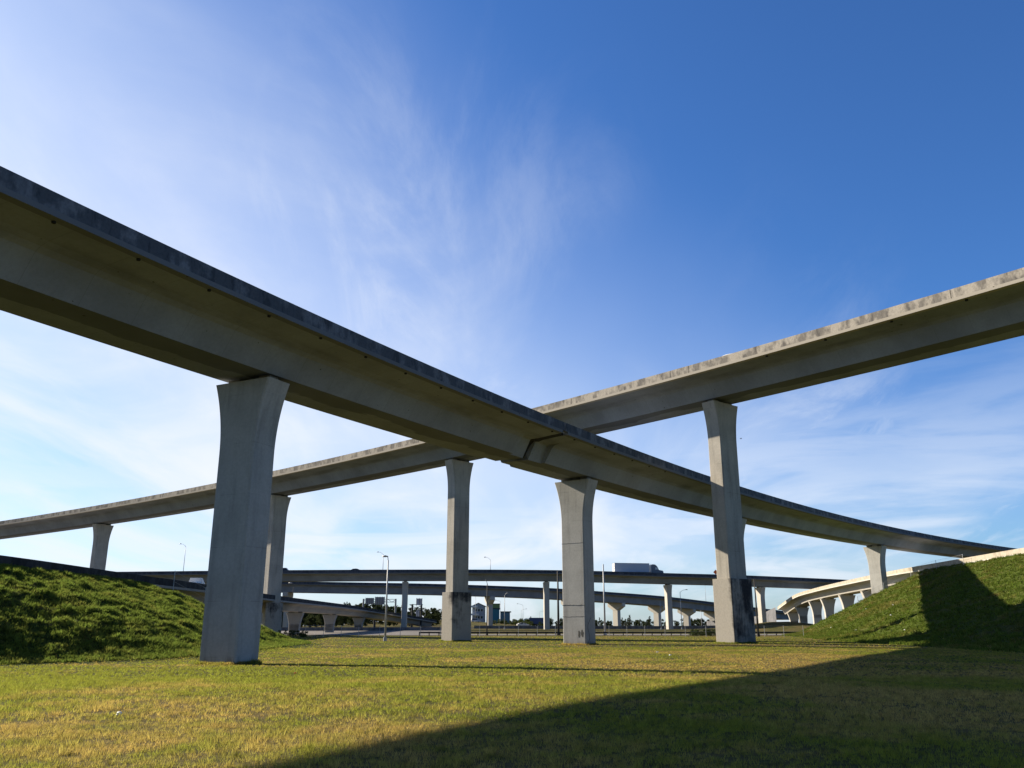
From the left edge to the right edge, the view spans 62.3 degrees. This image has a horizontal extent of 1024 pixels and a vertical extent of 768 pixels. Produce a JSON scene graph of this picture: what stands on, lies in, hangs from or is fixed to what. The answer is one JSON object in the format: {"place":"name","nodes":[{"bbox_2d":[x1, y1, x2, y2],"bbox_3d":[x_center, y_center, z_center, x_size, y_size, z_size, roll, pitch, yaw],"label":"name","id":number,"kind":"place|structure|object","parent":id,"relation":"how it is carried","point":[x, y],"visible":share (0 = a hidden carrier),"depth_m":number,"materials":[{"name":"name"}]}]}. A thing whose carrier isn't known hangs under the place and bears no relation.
{"place":"outdoors","nodes":[
{"label":"outdoors","id":0,"kind":"place"},
{"bbox_2d":[90,523,113,569],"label":"bridge pillar","id":1,"kind":"structure","parent":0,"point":[101,535],"depth_m":196.63,"materials":[{"name":"concrete"}]},
{"bbox_2d":[0,567,322,666],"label":"embankment","id":2,"kind":"structure","parent":0,"point":[39,624],"depth_m":54.37,"materials":[{"name":"plant"}]},
{"bbox_2d":[0,562,311,663],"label":"weeds","id":3,"kind":"object","parent":2,"relation":"on","point":[137,598],"visible":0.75,"depth_m":58.77,"materials":[{"name":"green plant"}]},
{"bbox_2d":[173,573,262,624],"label":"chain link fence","id":4,"kind":"object","parent":2,"relation":"on","point":[198,594],"visible":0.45,"depth_m":92.17,"materials":[{"name":"metal"}]},
{"bbox_2d":[281,631,439,633],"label":"road","id":5,"kind":"structure","parent":0,"point":[365,632],"depth_m":228.13,"materials":[{"name":"grey asphalt"}]},
{"bbox_2d":[191,639,758,664],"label":"grass","id":6,"kind":"structure","parent":0,"point":[238,663],"depth_m":48.95,"materials":[{"name":"green plant"}]},
{"bbox_2d":[0,620,1023,767],"bbox_3d":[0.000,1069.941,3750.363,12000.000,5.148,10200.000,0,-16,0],"label":"ground","id":7,"kind":"structure","parent":0,"point":[778,626],"depth_m":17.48,"materials":[{"name":"green plant"}]},
{"bbox_2d":[199,375,289,663],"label":"bridge pillar","id":8,"kind":"structure","parent":7,"relation":"on","point":[250,411],"depth_m":50.40,"materials":[{"name":"concrete"}]},
{"bbox_2d":[261,494,290,632],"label":"bridge pillar","id":9,"kind":"structure","parent":7,"relation":"on","point":[271,617],"depth_m":156.26,"materials":[{"name":"concrete"}]},
{"bbox_2d":[282,592,292,626],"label":"bridge pillar","id":10,"kind":"structure","parent":7,"relation":"on","point":[285,617],"depth_m":337.72,"materials":[{"name":"grey concrete"}]},
{"bbox_2d":[205,582,788,619],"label":"viaduct","id":11,"kind":"object","parent":10,"relation":"on","point":[439,589],"visible":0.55,"depth_m":344.86,"materials":[{"name":"concrete"}]},
{"bbox_2d":[286,612,303,634],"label":"bridge pillar","id":12,"kind":"structure","parent":7,"relation":"on","point":[294,621],"depth_m":191.40,"materials":[{"name":"concrete"}]},
{"bbox_2d":[305,615,314,626],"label":"broadleaf tree","id":13,"kind":"object","parent":7,"relation":"on","point":[310,620],"visible":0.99,"depth_m":353.81,"materials":[{"name":"green plant"}]},
{"bbox_2d":[311,615,318,626],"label":"broadleaf tree","id":14,"kind":"object","parent":7,"relation":"on","point":[314,624],"visible":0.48,"depth_m":353.41,"materials":[{"name":"green plant"}]},
{"bbox_2d":[315,614,324,626],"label":"broadleaf tree","id":15,"kind":"object","parent":7,"relation":"on","point":[320,621],"visible":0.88,"depth_m":348.85,"materials":[{"name":"green plant"}]},
{"bbox_2d":[323,614,337,631],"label":"bridge pillar","id":16,"kind":"structure","parent":7,"relation":"on","point":[329,619],"depth_m":230.09,"materials":[{"name":"concrete"}]},
{"bbox_2d":[338,616,348,625],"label":"broadleaf tree","id":17,"kind":"object","parent":7,"relation":"on","point":[343,620],"visible":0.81,"depth_m":361.22,"materials":[{"name":"green plant"}]},
{"bbox_2d":[347,617,353,625],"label":"broadleaf tree","id":18,"kind":"object","parent":7,"relation":"on","point":[351,621],"visible":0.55,"depth_m":362.79,"materials":[{"name":"green plant"}]},
{"bbox_2d":[353,617,364,626],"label":"bridge pillar","id":19,"kind":"structure","parent":7,"relation":"on","point":[358,622],"depth_m":261.14,"materials":[{"name":"concrete"}]},
{"bbox_2d":[0,555,436,626],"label":"ramp bridge","id":20,"kind":"structure","parent":19,"relation":"on","point":[290,604],"depth_m":147.65,"materials":[{"name":"grey concrete"}]},
{"bbox_2d":[189,578,204,583],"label":"pickup truck","id":21,"kind":"object","parent":20,"relation":"on","point":[199,580],"visible":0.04,"depth_m":112.25,"materials":[{"name":"white paint"}]},
{"bbox_2d":[281,627,441,630],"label":"concrete barrier","id":22,"kind":"object","parent":7,"relation":"on","point":[371,628],"visible":0.23,"depth_m":254.35,"materials":[{"name":"grey concrete"}]},
{"bbox_2d":[368,603,383,623],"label":"broadleaf tree","id":23,"kind":"object","parent":7,"relation":"on","point":[379,607],"visible":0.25,"depth_m":385.18,"materials":[{"name":"green plant"}]},
{"bbox_2d":[362,596,396,612],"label":"sign gantry","id":24,"kind":"object","parent":7,"relation":"on","point":[379,600],"visible":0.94,"depth_m":372.44,"materials":[{"name":"metal"}]},
{"bbox_2d":[382,555,388,640],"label":"lamp post","id":25,"kind":"object","parent":7,"relation":"on","point":[384,638],"visible":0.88,"depth_m":120.85,"materials":[{"name":"metal"}]},
{"bbox_2d":[401,581,408,626],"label":"bridge pillar","id":26,"kind":"structure","parent":7,"relation":"on","point":[404,603],"depth_m":281.70,"materials":[{"name":"concrete"}]},
{"bbox_2d":[122,570,845,588],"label":"viaduct","id":27,"kind":"object","parent":26,"relation":"on","point":[518,575],"visible":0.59,"depth_m":284.15,"materials":[{"name":"concrete"}]},
{"bbox_2d":[612,563,663,572],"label":"articulated lorry","id":28,"kind":"object","parent":27,"relation":"on","point":[634,567],"visible":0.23,"depth_m":292.19,"materials":[{"name":"white paint"}]},
{"bbox_2d":[409,598,422,626],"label":"sign gantry","id":29,"kind":"object","parent":7,"relation":"on","point":[419,602],"visible":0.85,"depth_m":318.67,"materials":[{"name":"metal"}]},
{"bbox_2d":[422,609,429,616],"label":"broadleaf tree","id":30,"kind":"object","parent":7,"relation":"on","point":[426,612],"visible":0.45,"depth_m":393.57,"materials":[{"name":"green plant"}]},
{"bbox_2d":[427,613,436,625],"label":"broadleaf tree","id":31,"kind":"object","parent":7,"relation":"on","point":[431,616],"visible":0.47,"depth_m":346.64,"materials":[{"name":"green plant"}]},
{"bbox_2d":[432,613,440,624],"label":"broadleaf tree","id":32,"kind":"object","parent":7,"relation":"on","point":[437,618],"visible":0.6,"depth_m":360.29,"materials":[{"name":"green plant"}]},
{"bbox_2d":[441,458,473,640],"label":"bridge pillar","id":33,"kind":"structure","parent":7,"relation":"on","point":[456,610],"depth_m":123.21,"materials":[{"name":"concrete"}]},
{"bbox_2d":[471,603,485,621],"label":"gabled building","id":34,"kind":"structure","parent":7,"relation":"on","point":[480,612],"depth_m":482.78,"materials":[{"name":"white concrete"}]},
{"bbox_2d":[486,580,487,634],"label":"lamp post","id":35,"kind":"object","parent":7,"relation":"on","point":[487,611],"visible":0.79,"depth_m":182.28,"materials":[{"name":"metal"}]},
{"bbox_2d":[484,596,494,625],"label":"bridge pillar","id":36,"kind":"structure","parent":7,"relation":"on","point":[491,599],"depth_m":345.69,"materials":[{"name":"grey concrete"}]},
{"bbox_2d":[493,604,500,622],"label":"tower building","id":37,"kind":"structure","parent":7,"relation":"on","point":[496,608],"depth_m":483.22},
{"bbox_2d":[500,611,510,622],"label":"shop building","id":38,"kind":"structure","parent":7,"relation":"on","point":[507,615],"depth_m":484.26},
{"bbox_2d":[504,593,508,628],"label":"lamp post","id":39,"kind":"object","parent":7,"relation":"on","point":[504,610],"visible":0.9,"depth_m":289.77,"materials":[{"name":"metal"}]},
{"bbox_2d":[523,618,543,625],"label":"articulated lorry","id":40,"kind":"object","parent":7,"relation":"on","point":[536,621],"visible":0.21,"depth_m":413.61,"materials":[{"name":"blue paint"}]},
{"bbox_2d":[543,581,549,628],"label":"bridge pillar","id":41,"kind":"structure","parent":7,"relation":"on","point":[546,608],"depth_m":285.20,"materials":[{"name":"concrete"}]},
{"bbox_2d":[305,625,803,636],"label":"chain link fence","id":42,"kind":"object","parent":7,"relation":"on","point":[537,632],"visible":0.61,"depth_m":154.44,"materials":[{"name":"metal"}]},
{"bbox_2d":[556,571,560,634],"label":"lamp post","id":43,"kind":"object","parent":7,"relation":"on","point":[558,625],"visible":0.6,"depth_m":179.66,"materials":[{"name":"metal"}]},
{"bbox_2d":[555,477,597,643],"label":"bridge pillar","id":44,"kind":"structure","parent":7,"relation":"on","point":[576,499],"depth_m":88.60,"materials":[{"name":"concrete"}]},
{"bbox_2d":[0,166,1016,557],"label":"flyover bridge","id":45,"kind":"structure","parent":44,"relation":"on","point":[70,266],"depth_m":52.04,"materials":[{"name":"concrete"}]},
{"bbox_2d":[474,625,715,628],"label":"concrete barrier","id":46,"kind":"object","parent":7,"relation":"on","point":[596,627],"visible":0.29,"depth_m":311.51,"materials":[{"name":"grey concrete"}]},
{"bbox_2d":[603,564,606,634],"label":"lamp post","id":47,"kind":"object","parent":7,"relation":"on","point":[604,603],"visible":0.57,"depth_m":181.96,"materials":[{"name":"metal"}]},
{"bbox_2d":[419,632,794,635],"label":"guardrail","id":48,"kind":"object","parent":7,"relation":"on","point":[596,632],"visible":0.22,"depth_m":174.94,"materials":[{"name":"metal"}]},
{"bbox_2d":[608,603,624,625],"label":"bridge pillar","id":49,"kind":"structure","parent":7,"relation":"on","point":[616,608],"depth_m":377.44,"materials":[{"name":"grey concrete"}]},
{"bbox_2d":[648,606,664,625],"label":"bridge pillar","id":50,"kind":"structure","parent":7,"relation":"on","point":[655,610],"depth_m":394.47,"materials":[{"name":"grey concrete"}]},
{"bbox_2d":[663,584,672,628],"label":"bridge pillar","id":51,"kind":"structure","parent":7,"relation":"on","point":[668,604],"depth_m":292.68,"materials":[{"name":"concrete"}]},
{"bbox_2d":[680,589,687,628],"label":"lamp post","id":52,"kind":"object","parent":7,"relation":"on","point":[681,614],"visible":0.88,"depth_m":289.36,"materials":[{"name":"metal"}]},
{"bbox_2d":[677,609,695,625],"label":"bridge pillar","id":53,"kind":"structure","parent":7,"relation":"on","point":[686,613],"depth_m":410.00,"materials":[{"name":"grey concrete"}]},
{"bbox_2d":[693,618,700,625],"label":"broadleaf tree","id":54,"kind":"object","parent":7,"relation":"on","point":[696,622],"visible":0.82,"depth_m":523.89,"materials":[{"name":"green plant"}]},
{"bbox_2d":[703,612,714,620],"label":"bridge pillar","id":55,"kind":"structure","parent":7,"relation":"on","point":[710,616],"depth_m":427.27,"materials":[{"name":"grey concrete"}]},
{"bbox_2d":[702,399,755,642],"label":"bridge pillar","id":56,"kind":"structure","parent":7,"relation":"on","point":[733,604],"depth_m":90.08,"materials":[{"name":"concrete"}]},
{"bbox_2d":[0,267,1023,538],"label":"flyover bridge","id":57,"kind":"structure","parent":56,"relation":"on","point":[980,313],"depth_m":90.53,"materials":[{"name":"concrete"}]},
{"bbox_2d":[707,608,775,625],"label":"retaining wall","id":58,"kind":"structure","parent":7,"relation":"on","point":[771,615],"depth_m":337.10,"materials":[{"name":"concrete"}]},
{"bbox_2d":[742,518,746,535],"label":"bridge pillar","id":59,"kind":"structure","parent":7,"relation":"on","point":[744,521],"depth_m":126.99,"materials":[{"name":"concrete"}]},
{"bbox_2d":[754,579,759,636],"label":"lamp post","id":60,"kind":"object","parent":7,"relation":"on","point":[758,634],"visible":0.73,"depth_m":159.15,"materials":[{"name":"metal"}]},
{"bbox_2d":[755,587,766,622],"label":"bridge pillar","id":61,"kind":"structure","parent":7,"relation":"on","point":[760,592],"depth_m":300.68,"materials":[{"name":"concrete"}]},
{"bbox_2d":[787,612,798,621],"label":"bridge pillar","id":62,"kind":"structure","parent":7,"relation":"on","point":[793,617],"depth_m":311.52,"materials":[{"name":"concrete"}]},
{"bbox_2d":[795,607,808,622],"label":"bridge pillar","id":63,"kind":"structure","parent":7,"relation":"on","point":[802,612],"depth_m":292.82,"materials":[{"name":"concrete"}]},
{"bbox_2d":[808,601,821,623],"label":"bridge pillar","id":64,"kind":"structure","parent":7,"relation":"on","point":[816,608],"depth_m":270.36,"materials":[{"name":"concrete"}]},
{"bbox_2d":[820,598,835,617],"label":"bridge pillar","id":65,"kind":"structure","parent":7,"relation":"on","point":[828,605],"depth_m":255.44,"materials":[{"name":"concrete"}]},
{"bbox_2d":[838,594,855,608],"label":"bridge pillar","id":66,"kind":"structure","parent":7,"relation":"on","point":[846,601],"depth_m":236.71,"materials":[{"name":"concrete"}]},
{"bbox_2d":[860,590,871,597],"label":"bridge pillar","id":67,"kind":"structure","parent":7,"relation":"on","point":[865,593],"depth_m":217.90,"materials":[{"name":"concrete"}]},
{"bbox_2d":[777,548,1023,613],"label":"ramp bridge","id":68,"kind":"structure","parent":67,"relation":"on","point":[833,590],"depth_m":220.70,"materials":[{"name":"grey concrete"}]},
{"bbox_2d":[0,717,1023,767],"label":"grass","id":69,"kind":"structure","parent":0,"point":[397,743],"depth_m":12.89,"materials":[{"name":"green plant"}]},
{"bbox_2d":[0,638,1023,677],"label":"grass","id":70,"kind":"structure","parent":0,"point":[474,658],"depth_m":47.41,"materials":[{"name":"green plant"}]},
{"bbox_2d":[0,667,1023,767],"bbox_3d":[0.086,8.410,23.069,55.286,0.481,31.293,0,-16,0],"label":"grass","id":71,"kind":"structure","parent":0,"point":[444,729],"depth_m":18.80,"materials":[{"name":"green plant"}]},
{"bbox_2d":[0,0,1023,625],"label":"sky","id":72,"kind":"structure","parent":0,"point":[531,204],"materials":[{"name":"blue"}]},
{"bbox_2d":[284,634,782,634],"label":"road","id":73,"kind":"structure","parent":0,"point":[508,634],"depth_m":191.00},
{"bbox_2d":[275,634,986,647],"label":"grass","id":74,"kind":"structure","parent":0,"point":[507,642],"depth_m":104.93,"materials":[{"name":"green plant"}]},
{"bbox_2d":[781,555,1023,653],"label":"embankment","id":75,"kind":"structure","parent":0,"point":[1007,630],"depth_m":109.84,"materials":[{"name":"plant"}]},
{"bbox_2d":[863,545,887,593],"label":"bridge pillar","id":76,"kind":"structure","parent":75,"relation":"on","point":[875,555],"depth_m":177.98,"materials":[{"name":"concrete"}]},
{"bbox_2d":[857,554,963,599],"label":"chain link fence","id":77,"kind":"object","parent":75,"relation":"on","point":[914,571],"visible":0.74,"depth_m":168.81,"materials":[{"name":"metal"}]},
{"bbox_2d":[782,553,1023,652],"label":"weeds","id":78,"kind":"object","parent":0,"point":[922,641],"visible":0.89,"depth_m":113.74,"materials":[{"name":"green plant"}]}
]}

